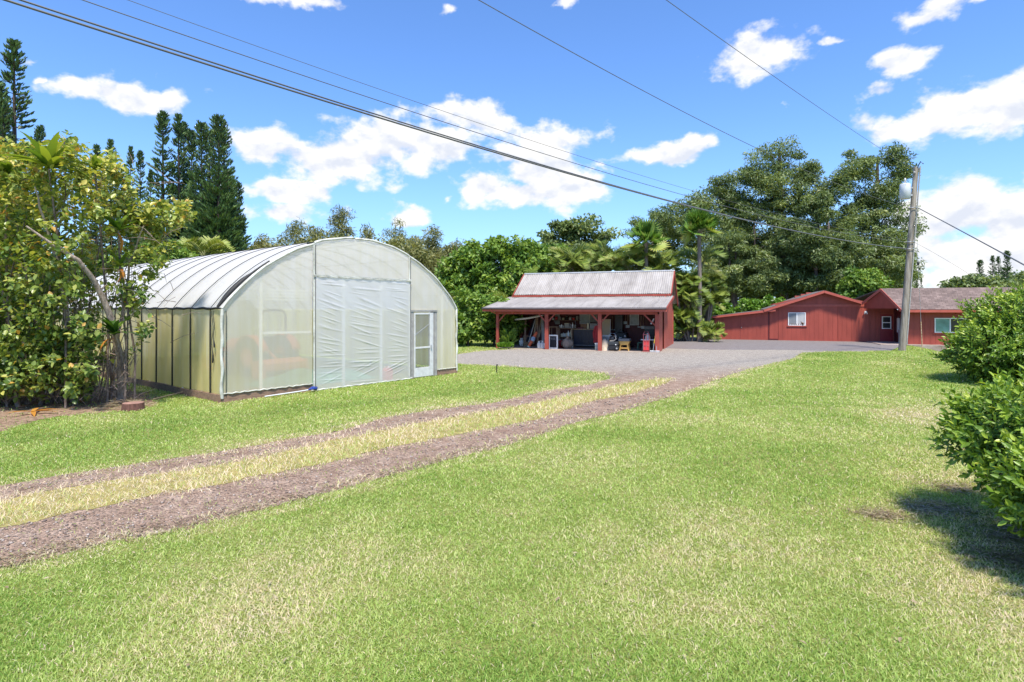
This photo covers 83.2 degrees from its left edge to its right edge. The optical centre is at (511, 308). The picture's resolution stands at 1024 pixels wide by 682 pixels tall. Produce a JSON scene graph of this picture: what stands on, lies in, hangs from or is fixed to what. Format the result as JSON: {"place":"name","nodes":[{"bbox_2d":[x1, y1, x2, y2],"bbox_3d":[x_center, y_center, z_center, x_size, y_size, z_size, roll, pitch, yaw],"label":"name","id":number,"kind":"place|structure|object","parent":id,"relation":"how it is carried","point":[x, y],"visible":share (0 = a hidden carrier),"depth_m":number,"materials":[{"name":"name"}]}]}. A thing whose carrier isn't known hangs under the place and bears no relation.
{"place":"outdoors","nodes":[
{"label":"outdoors","id":0,"kind":"place"},
{"bbox_2d":[0,376,673,526],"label":"dry grass","id":1,"kind":"structure","parent":0,"point":[379,440],"depth_m":9.00,"materials":[{"name":"yellow plant"}]},
{"bbox_2d":[0,348,821,567],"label":"gravel driveway","id":2,"kind":"structure","parent":0,"point":[686,368],"depth_m":9.61,"materials":[{"name":"grey gravel"}]},
{"bbox_2d":[0,365,757,562],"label":"dry grass fringe","id":3,"kind":"object","parent":2,"relation":"on","point":[286,471],"visible":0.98,"depth_m":9.39,"materials":[{"name":"beige plant"}]},
{"bbox_2d":[0,320,1023,681],"bbox_3d":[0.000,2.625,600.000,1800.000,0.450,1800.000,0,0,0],"label":"ground","id":4,"kind":"structure","parent":0,"point":[468,548],"depth_m":5.65,"materials":[{"name":"green plant"}]},
{"bbox_2d":[0,161,36,406],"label":"palm tree","id":5,"kind":"object","parent":4,"relation":"on","point":[8,166],"visible":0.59,"depth_m":13.75,"materials":[{"name":"green plant"}]},
{"bbox_2d":[0,80,50,319],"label":"column pine","id":6,"kind":"object","parent":4,"relation":"on","point":[2,87],"depth_m":44.16,"materials":[{"name":"green plant"}]},
{"bbox_2d":[0,38,51,329],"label":"column pine","id":7,"kind":"object","parent":4,"relation":"on","point":[9,58],"depth_m":45.92,"materials":[{"name":"green plant"}]},
{"bbox_2d":[0,97,51,328],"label":"column pine","id":8,"kind":"object","parent":4,"relation":"on","point":[5,109],"depth_m":41.93,"materials":[{"name":"green plant"}]},
{"bbox_2d":[28,124,61,307],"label":"column pine","id":9,"kind":"object","parent":4,"relation":"on","point":[39,132],"depth_m":49.90,"materials":[{"name":"green plant"}]},
{"bbox_2d":[0,131,94,407],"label":"palm tree","id":10,"kind":"object","parent":4,"relation":"on","point":[51,154],"visible":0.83,"depth_m":13.19,"materials":[{"name":"green plant"}]},
{"bbox_2d":[0,386,160,430],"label":"leaf litter","id":11,"kind":"object","parent":4,"relation":"on","point":[58,408],"visible":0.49,"depth_m":13.84,"materials":[{"name":"brown plant"}]},
{"bbox_2d":[93,398,156,409],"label":"dry twigs","id":12,"kind":"object","parent":11,"relation":"on","point":[113,403],"visible":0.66,"depth_m":13.95,"materials":[{"name":"brown wood"}]},
{"bbox_2d":[62,254,112,279],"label":"tree","id":13,"kind":"object","parent":4,"relation":"on","point":[99,260],"visible":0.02,"depth_m":57.61,"materials":[{"name":"green plant"}]},
{"bbox_2d":[78,151,117,403],"bbox_3d":[-9.935,-0.644,13.900,0.845,6.191,1.100,0,0,-10],"label":"palm tree","id":14,"kind":"object","parent":4,"relation":"on","point":[95,160],"visible":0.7,"depth_m":14.17,"materials":[{"name":"green plant"}]},
{"bbox_2d":[81,143,114,276],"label":"column pine","id":15,"kind":"object","parent":4,"relation":"on","point":[96,147],"depth_m":57.82,"materials":[{"name":"green plant"}]},
{"bbox_2d":[0,129,202,406],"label":"mixed shrub","id":16,"kind":"object","parent":4,"relation":"on","point":[34,353],"visible":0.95,"depth_m":13.93,"materials":[{"name":"green plant"}]},
{"bbox_2d":[98,138,127,260],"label":"column pine","id":17,"kind":"object","parent":4,"relation":"on","point":[110,143],"depth_m":59.84,"materials":[{"name":"green plant"}]},
{"bbox_2d":[90,314,141,395],"bbox_3d":[-9.615,1.283,13.900,1.104,2.340,1.132,0,0,-43],"label":"strap plant","id":18,"kind":"object","parent":4,"relation":"on","point":[113,326],"visible":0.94,"depth_m":13.83,"materials":[{"name":"green plant"}]},
{"bbox_2d":[88,208,147,401],"bbox_3d":[-9.452,0.005,13.872,0.983,4.893,1.451,0,0,31],"label":"palm tree","id":19,"kind":"object","parent":4,"relation":"on","point":[117,224],"visible":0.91,"depth_m":13.97,"materials":[{"name":"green plant"}]},
{"bbox_2d":[101,248,144,400],"bbox_3d":[-9.492,0.505,13.997,0.771,3.894,1.081,0,0,28],"label":"strap plant","id":20,"kind":"object","parent":4,"relation":"on","point":[120,262],"visible":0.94,"depth_m":14.16,"materials":[{"name":"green plant"}]},
{"bbox_2d":[115,145,138,254],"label":"column pine","id":21,"kind":"object","parent":4,"relation":"on","point":[130,159],"depth_m":59.90,"materials":[{"name":"green plant"}]},
{"bbox_2d":[121,401,144,411],"bbox_3d":[-9.000,2.310,13.697,0.500,0.180,0.500,0,0,0],"label":"tree stump","id":22,"kind":"object","parent":4,"relation":"on","point":[133,406],"visible":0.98,"depth_m":13.54,"materials":[{"name":"brown wood"}]},
{"bbox_2d":[128,150,145,246],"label":"column pine","id":23,"kind":"object","parent":4,"relation":"on","point":[140,157],"depth_m":57.87,"materials":[{"name":"green plant"}]},
{"bbox_2d":[137,110,179,243],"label":"column pine","id":24,"kind":"object","parent":4,"relation":"on","point":[162,119],"depth_m":47.80,"materials":[{"name":"green plant"}]},
{"bbox_2d":[146,238,198,259],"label":"glossy tree","id":25,"kind":"object","parent":4,"relation":"on","point":[182,252],"visible":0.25,"depth_m":29.47,"materials":[{"name":"green plant"}]},
{"bbox_2d":[166,112,192,239],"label":"column pine","id":26,"kind":"object","parent":4,"relation":"on","point":[177,132],"depth_m":49.88,"materials":[{"name":"green plant"}]},
{"bbox_2d":[172,121,194,232],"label":"column pine","id":27,"kind":"object","parent":4,"relation":"on","point":[183,145],"depth_m":51.87,"materials":[{"name":"green plant"}]},
{"bbox_2d":[180,128,199,235],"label":"column pine","id":28,"kind":"object","parent":4,"relation":"on","point":[190,136],"depth_m":51.80,"materials":[{"name":"green plant"}]},
{"bbox_2d":[178,120,222,255],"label":"column pine","id":29,"kind":"object","parent":4,"relation":"on","point":[200,127],"depth_m":45.60,"materials":[{"name":"green plant"}]},
{"bbox_2d":[178,235,234,255],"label":"banana palm","id":30,"kind":"object","parent":4,"relation":"on","point":[200,245],"visible":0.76,"depth_m":31.82,"materials":[{"name":"green plant"}]},
{"bbox_2d":[186,113,253,254],"bbox_3d":[-23.323,-6.576,46.202,7.872,18.052,7.029,0,0,24],"label":"column pine","id":31,"kind":"object","parent":4,"relation":"on","point":[227,223],"depth_m":45.50,"materials":[{"name":"green plant"}]},
{"bbox_2d":[199,127,250,251],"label":"column pine","id":32,"kind":"object","parent":4,"relation":"on","point":[225,143],"depth_m":49.95,"materials":[{"name":"green plant"}]},
{"bbox_2d":[230,181,251,251],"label":"column pine","id":33,"kind":"object","parent":4,"relation":"on","point":[240,197],"depth_m":49.89,"materials":[{"name":"green plant"}]},
{"bbox_2d":[55,237,457,402],"bbox_3d":[-10.479,0.090,22.640,14.853,4.627,8.730,0,0,38],"label":"greenhouse","id":34,"kind":"object","parent":4,"relation":"on","point":[348,311],"visible":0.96,"depth_m":17.16,"materials":[{"name":"white plastic"}]},
{"bbox_2d":[414,313,432,377],"bbox_3d":[-3.070,1.250,20.113,0.080,2.220,0.880,0,0,38],"label":"screen door","id":35,"kind":"structure","parent":34,"relation":"in","point":[422,371],"depth_m":20.21,"materials":[{"name":"white plastic"}]},
{"bbox_2d":[245,237,291,249],"bbox_3d":[-20.260,-1.869,50.128,6.800,8.860,5.541,0,0,0],"label":"hedge shrub","id":36,"kind":"object","parent":4,"relation":"on","point":[265,245],"visible":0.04,"depth_m":48.65,"materials":[{"name":"green plant"}]},
{"bbox_2d":[272,216,305,246],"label":"wispy tree","id":37,"kind":"object","parent":4,"relation":"on","point":[293,232],"visible":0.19,"depth_m":59.67,"materials":[{"name":"green plant"}]},
{"bbox_2d":[293,225,325,243],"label":"wispy tree","id":38,"kind":"object","parent":4,"relation":"on","point":[312,230],"visible":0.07,"depth_m":55.71,"materials":[{"name":"green plant"}]},
{"bbox_2d":[294,229,349,244],"bbox_3d":[-16.219,-2.280,52.084,6.096,9.662,7.414,0,0,-45],"label":"hedge shrub","id":39,"kind":"object","parent":4,"relation":"on","point":[316,237],"visible":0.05,"depth_m":51.19,"materials":[{"name":"green plant"}]},
{"bbox_2d":[325,205,357,236],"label":"wispy tree","id":40,"kind":"object","parent":4,"relation":"on","point":[339,215],"visible":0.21,"depth_m":59.55,"materials":[{"name":"green plant"}]},
{"bbox_2d":[359,224,374,239],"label":"wispy tree","id":41,"kind":"object","parent":4,"relation":"on","point":[366,234],"visible":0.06,"depth_m":57.69,"materials":[{"name":"green plant"}]},
{"bbox_2d":[382,218,407,243],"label":"wispy tree","id":42,"kind":"object","parent":4,"relation":"on","point":[395,229],"visible":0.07,"depth_m":60.22,"materials":[{"name":"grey plant"}]},
{"bbox_2d":[373,233,436,264],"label":"leafy tree","id":43,"kind":"object","parent":4,"relation":"on","point":[413,252],"visible":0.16,"depth_m":51.07,"materials":[{"name":"green plant"}]},
{"bbox_2d":[420,224,443,257],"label":"wispy tree","id":44,"kind":"object","parent":4,"relation":"on","point":[431,243],"visible":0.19,"depth_m":59.77,"materials":[{"name":"green plant"}]},
{"bbox_2d":[420,255,451,296],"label":"wispy tree","id":45,"kind":"object","parent":4,"relation":"on","point":[430,266],"visible":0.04,"depth_m":51.54,"materials":[{"name":"green plant"}]},
{"bbox_2d":[434,237,463,301],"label":"wispy tree","id":46,"kind":"object","parent":4,"relation":"on","point":[447,249],"visible":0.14,"depth_m":53.36,"materials":[{"name":"green plant"}]},
{"bbox_2d":[434,238,499,300],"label":"leafy tree","id":47,"kind":"object","parent":4,"relation":"on","point":[465,258],"visible":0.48,"depth_m":44.92,"materials":[{"name":"green plant"}]},
{"bbox_2d":[453,284,495,345],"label":"tree","id":48,"kind":"object","parent":4,"relation":"on","point":[471,314],"visible":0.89,"depth_m":36.41,"materials":[{"name":"green plant"}]},
{"bbox_2d":[5,406,1003,665],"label":"fallen leaves","id":49,"kind":"object","parent":4,"relation":"on","point":[465,544],"visible":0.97,"depth_m":4.81,"materials":[{"name":"brown plant"}]},
{"bbox_2d":[480,292,529,344],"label":"tree","id":50,"kind":"object","parent":4,"relation":"on","point":[509,322],"visible":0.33,"depth_m":37.23,"materials":[{"name":"green plant"}]},
{"bbox_2d":[470,234,540,296],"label":"leafy tree","id":51,"kind":"object","parent":4,"relation":"on","point":[495,246],"visible":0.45,"depth_m":44.25,"materials":[{"name":"green plant"}]},
{"bbox_2d":[499,327,517,347],"bbox_3d":[-0.209,1.768,35.307,1.251,1.264,1.191,0,0,0],"label":"garden plant","id":52,"kind":"object","parent":4,"relation":"on","point":[512,334],"visible":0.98,"depth_m":35.11,"materials":[{"name":"green plant"}]},
{"bbox_2d":[0,361,1023,573],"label":"grass clippings","id":53,"kind":"object","parent":4,"relation":"on","point":[888,514],"depth_m":6.55,"materials":[{"name":"plant"}]},
{"bbox_2d":[503,237,556,282],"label":"leafy tree","id":54,"kind":"object","parent":4,"relation":"on","point":[534,248],"visible":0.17,"depth_m":45.22,"materials":[{"name":"green plant"}]},
{"bbox_2d":[504,246,595,275],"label":"feather palm","id":55,"kind":"object","parent":4,"relation":"on","point":[557,268],"visible":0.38,"depth_m":44.64,"materials":[{"name":"green plant"}]},
{"bbox_2d":[543,242,585,272],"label":"leafy tree","id":56,"kind":"object","parent":4,"relation":"on","point":[558,246],"visible":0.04,"depth_m":49.46,"materials":[{"name":"green plant"}]},
{"bbox_2d":[482,270,677,352],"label":"carport shed","id":57,"kind":"structure","parent":4,"relation":"on","point":[634,297],"depth_m":36.33,"materials":[{"name":"metal"}]},
{"bbox_2d":[549,335,557,348],"bbox_3d":[2.464,1.971,34.424,0.572,0.833,0.060,0,0,21],"label":"chalkboard","id":58,"kind":"object","parent":57,"relation":"on","point":[553,341],"visible":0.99,"depth_m":34.41,"materials":[{"name":"white paint"}]},
{"bbox_2d":[571,328,594,346],"bbox_3d":[4.571,1.816,35.869,1.712,1.145,0.610,0,0,21],"label":"counter","id":59,"kind":"object","parent":57,"relation":"on","point":[583,337],"visible":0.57,"depth_m":35.62,"materials":[{"name":"black metal"}]},
{"bbox_2d":[581,330,588,345],"bbox_3d":[4.512,1.806,35.597,0.451,0.965,0.022,0,0,21],"label":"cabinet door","id":60,"kind":"structure","parent":59,"relation":"in","point":[584,333],"depth_m":35.60,"materials":[{"name":"grey metal"}]},
{"bbox_2d":[602,319,610,334],"bbox_3d":[5.796,1.513,35.441,0.532,1.750,0.070,0,0,21],"label":"panel board","id":61,"kind":"object","parent":57,"relation":"on","point":[606,326],"visible":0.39,"depth_m":35.41,"materials":[{"name":"white plastic"}]},
{"bbox_2d":[615,315,623,333],"bbox_3d":[6.685,1.239,35.934,0.480,1.714,0.424,0,0,21],"label":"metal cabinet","id":62,"kind":"object","parent":57,"relation":"on","point":[619,322],"visible":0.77,"depth_m":35.75,"materials":[{"name":"grey metal"}]},
{"bbox_2d":[618,338,630,350],"bbox_3d":[6.455,2.046,32.997,0.626,0.697,0.600,0,0,21],"label":"tool stand","id":63,"kind":"object","parent":57,"relation":"on","point":[624,341],"visible":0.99,"depth_m":32.77,"materials":[{"name":"yellow wood"}]},
{"bbox_2d":[644,326,654,347],"bbox_3d":[8.085,1.649,33.752,0.602,1.275,0.524,0,0,21],"label":"appliance","id":64,"kind":"object","parent":57,"relation":"on","point":[650,330],"visible":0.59,"depth_m":33.48,"materials":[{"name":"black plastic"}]},
{"bbox_2d":[536,213,623,271],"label":"spreading tree","id":65,"kind":"object","parent":4,"relation":"on","point":[574,231],"visible":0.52,"depth_m":57.02,"materials":[{"name":"green plant"}]},
{"bbox_2d":[543,243,630,272],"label":"feather palm","id":66,"kind":"object","parent":4,"relation":"on","point":[581,256],"visible":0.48,"depth_m":44.98,"materials":[{"name":"green plant"}]},
{"bbox_2d":[585,239,643,271],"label":"feather palm","id":67,"kind":"object","parent":4,"relation":"on","point":[612,266],"visible":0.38,"depth_m":44.26,"materials":[{"name":"green plant"}]},
{"bbox_2d":[598,243,679,270],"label":"feather palm","id":68,"kind":"object","parent":4,"relation":"on","point":[631,261],"visible":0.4,"depth_m":43.28,"materials":[{"name":"green plant"}]},
{"bbox_2d":[619,217,670,268],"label":"fan palm","id":69,"kind":"object","parent":4,"relation":"on","point":[645,232],"visible":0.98,"depth_m":42.62,"materials":[{"name":"green plant"}]},
{"bbox_2d":[620,211,707,266],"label":"grove tree","id":70,"kind":"object","parent":4,"relation":"on","point":[675,245],"visible":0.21,"depth_m":65.89,"materials":[{"name":"green plant"}]},
{"bbox_2d":[633,242,728,339],"bbox_3d":[12.438,-1.181,44.148,7.700,7.510,6.046,0,0,0],"label":"feather palm","id":71,"kind":"object","parent":4,"relation":"on","point":[654,264],"visible":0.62,"depth_m":43.31,"materials":[{"name":"green plant"}]},
{"bbox_2d":[673,271,714,340],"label":"feather palm","id":72,"kind":"object","parent":4,"relation":"on","point":[688,290],"visible":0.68,"depth_m":42.04,"materials":[{"name":"green plant"}]},
{"bbox_2d":[677,206,720,341],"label":"fan palm","id":73,"kind":"object","parent":4,"relation":"on","point":[695,220],"visible":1,"depth_m":41.49,"materials":[{"name":"green plant"}]},
{"bbox_2d":[673,304,727,341],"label":"feather palm","id":74,"kind":"object","parent":4,"relation":"on","point":[683,321],"visible":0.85,"depth_m":41.73,"materials":[{"name":"green plant"}]},
{"bbox_2d":[647,169,773,303],"bbox_3d":[21.375,-6.059,62.060,13.540,17.381,7.444,0,0,0],"label":"grove tree","id":75,"kind":"object","parent":4,"relation":"on","point":[669,219],"visible":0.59,"depth_m":61.14,"materials":[{"name":"green plant"}]},
{"bbox_2d":[695,271,729,337],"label":"feather palm","id":76,"kind":"object","parent":4,"relation":"on","point":[717,292],"visible":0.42,"depth_m":44.46,"materials":[{"name":"green plant"}]},
{"bbox_2d":[711,302,734,324],"bbox_3d":[17.465,0.970,48.022,2.363,3.165,2.798,0,0,0],"label":"bright bush","id":77,"kind":"object","parent":4,"relation":"on","point":[720,311],"visible":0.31,"depth_m":47.69,"materials":[{"name":"green plant"}]},
{"bbox_2d":[687,226,780,305],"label":"grove tree","id":78,"kind":"object","parent":4,"relation":"on","point":[736,280],"visible":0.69,"depth_m":56.17,"materials":[{"name":"green plant"}]},
{"bbox_2d":[732,297,759,312],"bbox_3d":[19.694,0.771,49.017,2.817,3.562,2.564,0,0,13],"label":"bright bush","id":79,"kind":"object","parent":4,"relation":"on","point":[745,306],"visible":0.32,"depth_m":48.40,"materials":[{"name":"green plant"}]},
{"bbox_2d":[756,294,785,308],"bbox_3d":[22.388,0.611,49.991,2.857,3.884,2.546,0,0,-41],"label":"bright bush","id":80,"kind":"object","parent":4,"relation":"on","point":[768,300],"visible":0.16,"depth_m":49.38,"materials":[{"name":"green plant"}]},
{"bbox_2d":[727,134,837,299],"bbox_3d":[28.643,-7.607,59.916,11.909,20.337,7.659,0,0,0],"label":"grove tree","id":81,"kind":"object","parent":4,"relation":"on","point":[761,181],"visible":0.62,"depth_m":58.83,"materials":[{"name":"green plant"}]},
{"bbox_2d":[667,337,897,350],"bbox_3d":[18.087,2.642,46.458,20.201,0.500,27.134,0,0,0],"label":"asphalt apron","id":82,"kind":"object","parent":4,"relation":"on","point":[728,344],"visible":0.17,"depth_m":37.55,"materials":[{"name":"grey asphalt"}]},
{"bbox_2d":[740,234,832,299],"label":"grove tree","id":83,"kind":"object","parent":4,"relation":"on","point":[791,279],"visible":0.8,"depth_m":55.17,"materials":[{"name":"green plant"}]},
{"bbox_2d":[775,190,854,291],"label":"grove tree","id":84,"kind":"object","parent":4,"relation":"on","point":[833,259],"visible":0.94,"depth_m":53.29,"materials":[{"name":"green plant"}]},
{"bbox_2d":[789,254,926,296],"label":"grove tree","id":85,"kind":"object","parent":4,"relation":"on","point":[894,286],"visible":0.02,"depth_m":60.48,"materials":[{"name":"green plant"}]},
{"bbox_2d":[799,224,924,293],"bbox_3d":[33.262,-2.736,54.730,11.094,10.603,5.909,0,0,0],"label":"grove tree","id":86,"kind":"object","parent":4,"relation":"on","point":[895,267],"visible":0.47,"depth_m":54.04,"materials":[{"name":"green plant"}]},
{"bbox_2d":[835,264,895,301],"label":"tree","id":87,"kind":"object","parent":4,"relation":"on","point":[856,284],"visible":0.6,"depth_m":49.17,"materials":[{"name":"green plant"}]},
{"bbox_2d":[710,287,1021,350],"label":"house","id":88,"kind":"structure","parent":4,"relation":"on","point":[823,315],"depth_m":41.99,"materials":[{"name":"red paint"}]},
{"bbox_2d":[787,312,806,326],"bbox_3d":[21.440,0.815,43.365,1.360,1.070,0.160,0,0,20],"label":"window","id":89,"kind":"structure","parent":88,"relation":"in","point":[795,319],"depth_m":43.37,"materials":[{"name":"white glass"}]},
{"bbox_2d":[880,314,892,341],"bbox_3d":[26.882,1.450,41.401,0.800,2.100,0.060,0,0,20],"label":"door","id":90,"kind":"structure","parent":88,"relation":"in","point":[886,320],"depth_m":41.38,"materials":[{"name":"red paint"}]},
{"bbox_2d":[933,318,965,333],"bbox_3d":[28.508,1.125,37.510,1.860,1.050,0.080,0,0,20],"label":"window","id":91,"kind":"structure","parent":88,"relation":"in","point":[940,324],"depth_m":37.59,"materials":[{"name":"glass"}]},
{"bbox_2d":[810,140,928,273],"bbox_3d":[35.785,-7.078,57.787,11.206,19.283,7.094,0,0,0],"label":"grove tree","id":92,"kind":"object","parent":4,"relation":"on","point":[870,223],"visible":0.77,"depth_m":57.06,"materials":[{"name":"green plant"}]},
{"bbox_2d":[898,161,923,350],"bbox_3d":[22.781,-2.944,32.963,1.291,10.917,0.561,0,0,0],"label":"utility pole","id":93,"kind":"object","parent":4,"relation":"on","point":[905,191],"visible":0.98,"depth_m":32.86,"materials":[{"name":"grey wood"}]},
{"bbox_2d":[3,0,907,248],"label":"overhead cable","id":94,"kind":"object","parent":93,"relation":"attached to","point":[104,31],"visible":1,"depth_m":11.06,"materials":[{"name":"black rubber"}]},
{"bbox_2d":[19,0,899,247],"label":"overhead cable","id":95,"kind":"object","parent":93,"relation":"attached to","point":[46,8],"visible":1,"depth_m":10.64,"materials":[{"name":"black rubber"}]},
{"bbox_2d":[83,0,901,241],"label":"overhead cable","id":96,"kind":"object","parent":93,"relation":"attached to","point":[418,113],"visible":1,"depth_m":12.29,"materials":[{"name":"black rubber"}]},
{"bbox_2d":[129,0,904,239],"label":"overhead cable","id":97,"kind":"object","parent":93,"relation":"attached to","point":[456,115],"visible":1,"depth_m":13.87,"materials":[{"name":"black rubber"}]},
{"bbox_2d":[479,0,908,207],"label":"overhead cable","id":98,"kind":"object","parent":93,"relation":"attached to","point":[654,96],"visible":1,"depth_m":15.94,"materials":[{"name":"black rubber"}]},
{"bbox_2d":[666,0,912,168],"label":"overhead cable","id":99,"kind":"object","parent":93,"relation":"attached to","point":[769,73],"visible":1,"depth_m":17.09,"materials":[{"name":"black rubber"}]},
{"bbox_2d":[918,208,1023,264],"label":"overhead cable","id":100,"kind":"object","parent":93,"relation":"attached to","point":[975,238],"visible":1,"depth_m":23.38,"materials":[{"name":"black rubber"}]},
{"bbox_2d":[937,276,976,287],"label":"distant bush","id":101,"kind":"object","parent":4,"relation":"on","point":[958,282],"visible":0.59,"depth_m":108.71,"materials":[{"name":"green plant"}]},
{"bbox_2d":[923,364,1023,537],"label":"hedge bush","id":102,"kind":"object","parent":4,"relation":"on","point":[978,427],"visible":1,"depth_m":5.85,"materials":[{"name":"green plant"}]},
{"bbox_2d":[928,282,1023,385],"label":"hedge bush","id":103,"kind":"object","parent":4,"relation":"on","point":[1000,331],"visible":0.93,"depth_m":18.34,"materials":[{"name":"green plant"}]},
{"bbox_2d":[963,273,993,286],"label":"distant bush","id":104,"kind":"object","parent":4,"relation":"on","point":[978,281],"visible":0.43,"depth_m":108.28,"materials":[{"name":"green plant"}]},
{"bbox_2d":[981,273,1023,286],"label":"distant bush","id":105,"kind":"object","parent":4,"relation":"on","point":[996,281],"visible":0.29,"depth_m":107.74,"materials":[{"name":"green plant"}]},
{"bbox_2d":[998,250,1015,279],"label":"column pine","id":106,"kind":"object","parent":4,"relation":"on","point":[1004,268],"depth_m":117.84,"materials":[{"name":"green plant"}]},
{"bbox_2d":[0,0,1023,309],"label":"sky","id":107,"kind":"structure","parent":0,"point":[941,79],"materials":[{"name":"blue"}]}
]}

